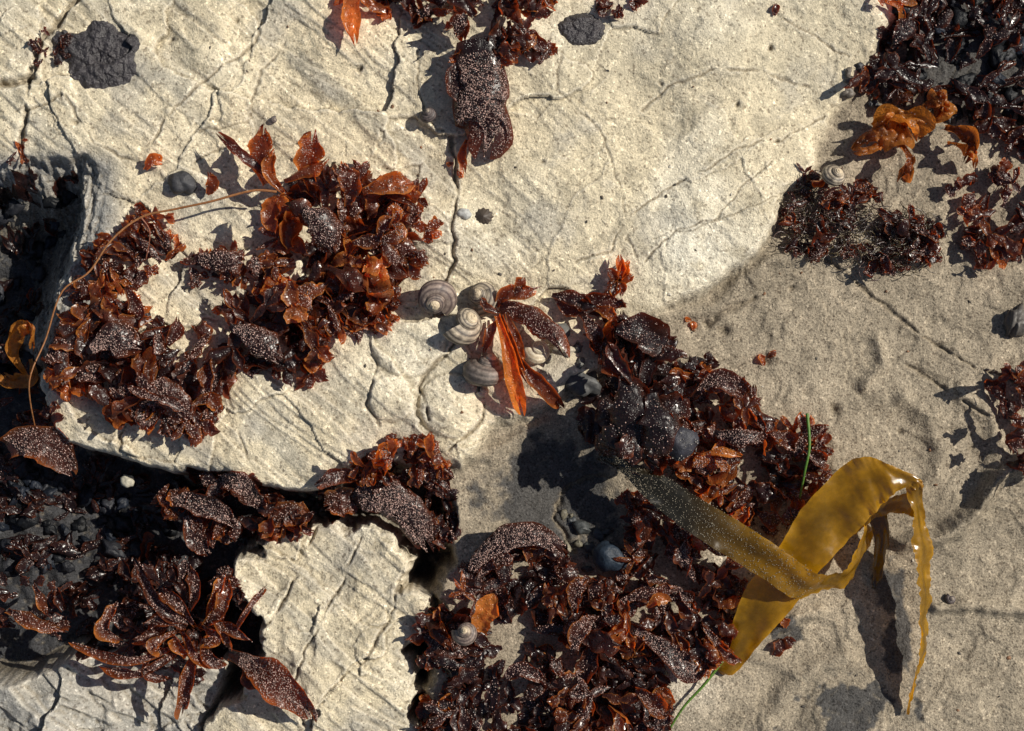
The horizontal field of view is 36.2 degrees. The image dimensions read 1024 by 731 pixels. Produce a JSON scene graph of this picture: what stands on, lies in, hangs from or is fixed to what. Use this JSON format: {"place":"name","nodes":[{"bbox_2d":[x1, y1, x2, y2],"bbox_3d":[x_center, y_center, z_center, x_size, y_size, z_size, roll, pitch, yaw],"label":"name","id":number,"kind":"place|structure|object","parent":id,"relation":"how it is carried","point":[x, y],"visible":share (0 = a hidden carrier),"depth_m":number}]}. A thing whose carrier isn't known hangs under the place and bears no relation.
{"place":"outdoors","nodes":[
{"label":"outdoors","id":0,"kind":"place"},
{"bbox_2d":[476,386,488,397],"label":"sea snail","id":1,"kind":"object","parent":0,"point":[483,392],"visible":0.98,"depth_m":24.03},
{"bbox_2d":[0,0,1023,730],"bbox_3d":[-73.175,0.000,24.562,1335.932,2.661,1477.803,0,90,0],"label":"rocky ground","id":2,"kind":"structure","parent":0,"point":[706,100],"depth_m":24.19},
{"bbox_2d":[0,320,37,388],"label":"amber seaweed","id":3,"kind":"object","parent":2,"relation":"on","point":[20,330],"visible":0.97,"depth_m":24.07},
{"bbox_2d":[0,179,77,389],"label":"seaweed","id":4,"kind":"object","parent":2,"relation":"on","point":[7,214],"visible":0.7,"depth_m":25.42},
{"bbox_2d":[51,30,67,61],"bbox_3d":[-6.882,-4.902,24.034,0.383,0.109,0.562,0,90,0],"label":"algal crust","id":5,"kind":"object","parent":2,"relation":"on","point":[55,38],"visible":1,"depth_m":24.01},
{"bbox_2d":[0,447,177,577],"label":"mussels","id":6,"kind":"object","parent":2,"relation":"on","point":[26,471],"visible":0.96,"depth_m":25.67},
{"bbox_2d":[0,26,201,666],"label":"red seaweed","id":7,"kind":"object","parent":2,"relation":"on","point":[49,445],"visible":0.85,"depth_m":25.48},
{"bbox_2d":[64,20,139,88],"bbox_3d":[-6.302,-4.755,23.969,1.269,0.281,1.130,0,90,0],"label":"algal crust","id":8,"kind":"object","parent":2,"relation":"on","point":[102,54],"visible":1,"depth_m":23.99},
{"bbox_2d":[120,474,134,487],"bbox_3d":[-6.062,1.820,24.701,0.230,0.165,0.209,0,90,0],"label":"pebble","id":9,"kind":"object","parent":2,"relation":"on","point":[126,481],"visible":1,"depth_m":24.64},
{"bbox_2d":[28,189,276,424],"bbox_3d":[-5.832,-1.231,23.768,5.272,0.777,1.201,-43,90,0],"label":"seaweed stem","id":10,"kind":"object","parent":2,"relation":"on","point":[168,210],"visible":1,"depth_m":23.45},
{"bbox_2d":[167,170,196,194],"bbox_3d":[-5.033,-2.794,23.940,0.458,0.310,0.368,0,90,0],"label":"pebble","id":11,"kind":"object","parent":2,"relation":"on","point":[180,182],"visible":1,"depth_m":23.84},
{"bbox_2d":[68,550,317,721],"bbox_3d":[-4.914,4.240,24.683,3.880,2.357,2.548,0,90,0],"label":"red seaweed","id":12,"kind":"object","parent":2,"relation":"on","point":[272,681],"visible":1,"depth_m":24.05},
{"bbox_2d":[150,467,314,556],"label":"red seaweed","id":13,"kind":"object","parent":2,"relation":"on","point":[204,506],"visible":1,"depth_m":24.42},
{"bbox_2d":[40,124,443,446],"bbox_3d":[-4.085,-1.118,23.561,5.017,1.125,5.322,22,90,0],"label":"red seaweed","id":14,"kind":"object","parent":2,"relation":"on","point":[154,382],"visible":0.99,"depth_m":23.62},
{"bbox_2d":[270,116,276,122],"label":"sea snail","id":15,"kind":"object","parent":2,"relation":"on","point":[273,119],"visible":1,"depth_m":23.91},
{"bbox_2d":[299,490,326,518],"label":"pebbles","id":16,"kind":"object","parent":2,"relation":"on","point":[312,503],"visible":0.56,"depth_m":25.54},
{"bbox_2d":[314,431,461,553],"bbox_3d":[-1.971,1.961,24.460,2.373,2.542,1.978,0,90,0],"label":"red seaweed","id":17,"kind":"object","parent":2,"relation":"on","point":[375,485],"visible":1,"depth_m":24.19},
{"bbox_2d":[14,3,795,656],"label":"seaweed scraps","id":18,"kind":"object","parent":2,"relation":"on","point":[782,645],"visible":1,"depth_m":24.24},
{"bbox_2d":[419,107,435,122],"bbox_3d":[-1.269,-3.795,23.808,0.257,0.234,0.218,-38,90,0],"label":"sea snail","id":19,"kind":"object","parent":2,"relation":"on","point":[427,115],"visible":1,"depth_m":23.73},
{"bbox_2d":[417,279,456,315],"bbox_3d":[-1.130,-1.030,23.804,0.596,0.616,0.540,0,90,0],"label":"sea snail","id":20,"kind":"object","parent":2,"relation":"on","point":[435,296],"visible":1,"depth_m":23.59},
{"bbox_2d":[333,0,557,173],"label":"red seaweed","id":21,"kind":"object","parent":2,"relation":"on","point":[477,85],"visible":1,"depth_m":23.55},
{"bbox_2d":[443,308,481,345],"bbox_3d":[-0.697,-0.563,23.769,0.481,0.453,0.594,33,90,0],"label":"sea snail","id":22,"kind":"object","parent":2,"relation":"on","point":[467,330],"visible":1,"depth_m":23.61},
{"bbox_2d":[457,208,471,219],"bbox_3d":[-0.727,-2.316,23.974,0.229,0.128,0.181,0,90,0],"label":"pebble","id":23,"kind":"object","parent":2,"relation":"on","point":[465,213],"visible":1,"depth_m":23.93},
{"bbox_2d":[462,354,503,386],"bbox_3d":[-0.420,0.070,23.850,0.677,0.578,0.501,0,90,0],"label":"sea snail","id":24,"kind":"object","parent":2,"relation":"on","point":[486,370],"visible":0.99,"depth_m":23.66},
{"bbox_2d":[469,282,497,316],"bbox_3d":[-0.412,-1.033,23.951,0.428,0.384,0.516,-31,90,0],"label":"sea snail","id":25,"kind":"object","parent":2,"relation":"on","point":[487,291],"visible":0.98,"depth_m":23.83},
{"bbox_2d":[475,207,492,224],"bbox_3d":[-0.440,-2.280,23.995,0.327,0.090,0.294,0,90,0],"label":"limpet","id":26,"kind":"object","parent":2,"relation":"on","point":[483,215],"visible":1,"depth_m":24.00},
{"bbox_2d":[209,14,771,446],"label":"pebbles","id":27,"kind":"object","parent":2,"relation":"on","point":[500,274],"visible":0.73,"depth_m":23.93},
{"bbox_2d":[524,341,549,363],"bbox_3d":[0.378,-0.185,23.977,0.415,0.311,0.345,-29,90,0],"label":"sea snail","id":28,"kind":"object","parent":2,"relation":"on","point":[537,352],"visible":0.98,"depth_m":23.88},
{"bbox_2d":[404,521,675,730],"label":"red seaweed","id":29,"kind":"object","parent":2,"relation":"on","point":[606,657],"visible":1,"depth_m":24.07},
{"bbox_2d":[451,622,476,645],"bbox_3d":[-0.704,4.047,23.596,0.385,0.357,0.329,-36,90,0],"label":"sea snail","id":30,"kind":"object","parent":29,"relation":"on","point":[465,634],"visible":1,"depth_m":23.49},
{"bbox_2d":[479,277,626,415],"bbox_3d":[0.634,-0.270,23.857,2.259,0.765,2.149,0,90,0],"label":"red seaweed","id":31,"kind":"object","parent":2,"relation":"on","point":[539,323],"visible":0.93,"depth_m":23.74},
{"bbox_2d":[546,323,584,368],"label":"pebbles","id":32,"kind":"object","parent":2,"relation":"on","point":[577,348],"visible":0.56,"depth_m":23.99},
{"bbox_2d":[557,13,604,45],"bbox_3d":[1.059,-5.151,23.967,0.777,0.175,0.552,0,90,0],"label":"algal crust","id":33,"kind":"object","parent":2,"relation":"on","point":[582,29],"visible":1,"depth_m":23.93},
{"bbox_2d":[565,371,601,396],"bbox_3d":[1.052,0.242,24.205,0.658,0.354,0.494,0,90,0],"label":"pebble","id":34,"kind":"object","parent":2,"relation":"on","point":[581,384],"visible":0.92,"depth_m":24.07},
{"bbox_2d":[560,509,616,574],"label":"pebbles","id":35,"kind":"object","parent":2,"relation":"on","point":[581,527],"visible":0.85,"depth_m":24.44},
{"bbox_2d":[592,540,628,571],"bbox_3d":[1.518,2.942,24.146,0.578,0.410,0.490,0,90,0],"label":"mussel","id":36,"kind":"object","parent":2,"relation":"on","point":[604,553],"visible":0.96,"depth_m":24.02},
{"bbox_2d":[601,254,633,298],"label":"red seaweed","id":37,"kind":"object","parent":2,"relation":"on","point":[620,278],"visible":1,"depth_m":23.85},
{"bbox_2d":[595,0,648,18],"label":"red seaweed","id":38,"kind":"object","parent":2,"relation":"on","point":[606,5],"visible":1,"depth_m":23.91},
{"bbox_2d":[603,489,747,683],"bbox_3d":[2.488,3.372,24.009,2.312,0.820,2.946,0,90,0],"label":"red seaweed","id":39,"kind":"object","parent":2,"relation":"on","point":[693,656],"visible":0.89,"depth_m":24.02},
{"bbox_2d":[668,426,698,460],"bbox_3d":[2.512,1.168,23.391,0.531,0.364,0.520,27,90,0],"label":"barnacled limpet","id":40,"kind":"object","parent":2,"relation":"on","point":[686,442],"visible":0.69,"depth_m":23.27},
{"bbox_2d":[670,661,722,727],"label":"seagrass","id":41,"kind":"object","parent":2,"relation":"on","point":[695,694],"visible":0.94,"depth_m":24.15},
{"bbox_2d":[576,311,833,536],"bbox_3d":[3.015,1.062,23.620,4.451,1.566,2.256,31,90,0],"label":"red seaweed","id":42,"kind":"object","parent":2,"relation":"on","point":[641,415],"visible":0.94,"depth_m":23.85},
{"bbox_2d":[596,454,933,714],"bbox_3d":[3.841,3.376,23.683,5.131,1.265,4.071,0,90,0],"label":"kelp","id":43,"kind":"object","parent":2,"relation":"on","point":[844,504],"visible":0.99,"depth_m":23.53},
{"bbox_2d":[799,413,810,497],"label":"seagrass","id":44,"kind":"object","parent":2,"relation":"on","point":[809,446],"visible":1,"depth_m":23.52},
{"bbox_2d":[821,165,844,185],"bbox_3d":[4.860,-2.880,23.765,0.356,0.408,0.345,0,90,0],"label":"sea snail","id":45,"kind":"object","parent":2,"relation":"on","point":[832,175],"visible":1,"depth_m":23.61},
{"bbox_2d":[668,165,1010,711],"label":"pebbles","id":46,"kind":"object","parent":2,"relation":"on","point":[912,560],"visible":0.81,"depth_m":24.32},
{"bbox_2d":[773,163,947,280],"bbox_3d":[5.367,-2.149,24.038,2.823,0.699,1.562,16,90,0],"label":"red seaweed","id":47,"kind":"object","parent":2,"relation":"on","point":[842,203],"visible":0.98,"depth_m":24.10},
{"bbox_2d":[841,62,958,124],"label":"pebbles","id":48,"kind":"object","parent":2,"relation":"on","point":[851,93],"visible":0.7,"depth_m":24.23},
{"bbox_2d":[851,88,979,182],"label":"amber seaweed","id":49,"kind":"object","parent":2,"relation":"on","point":[887,132],"visible":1,"depth_m":23.88},
{"bbox_2d":[843,0,1023,158],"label":"red seaweed","id":50,"kind":"object","parent":2,"relation":"on","point":[898,75],"visible":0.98,"depth_m":24.10},
{"bbox_2d":[945,593,954,603],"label":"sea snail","id":51,"kind":"object","parent":2,"relation":"on","point":[949,599],"visible":1,"depth_m":24.21},
{"bbox_2d":[887,0,1023,125],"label":"mussels","id":52,"kind":"object","parent":2,"relation":"on","point":[997,56],"visible":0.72,"depth_m":24.20},
{"bbox_2d":[944,157,1023,474],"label":"red seaweed","id":53,"kind":"object","parent":2,"relation":"on","point":[999,245],"visible":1,"depth_m":24.10},
{"bbox_2d":[1003,303,1023,337],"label":"pebble","id":54,"kind":"object","parent":2,"relation":"on","point":[1013,323],"visible":1,"depth_m":24.18}
]}

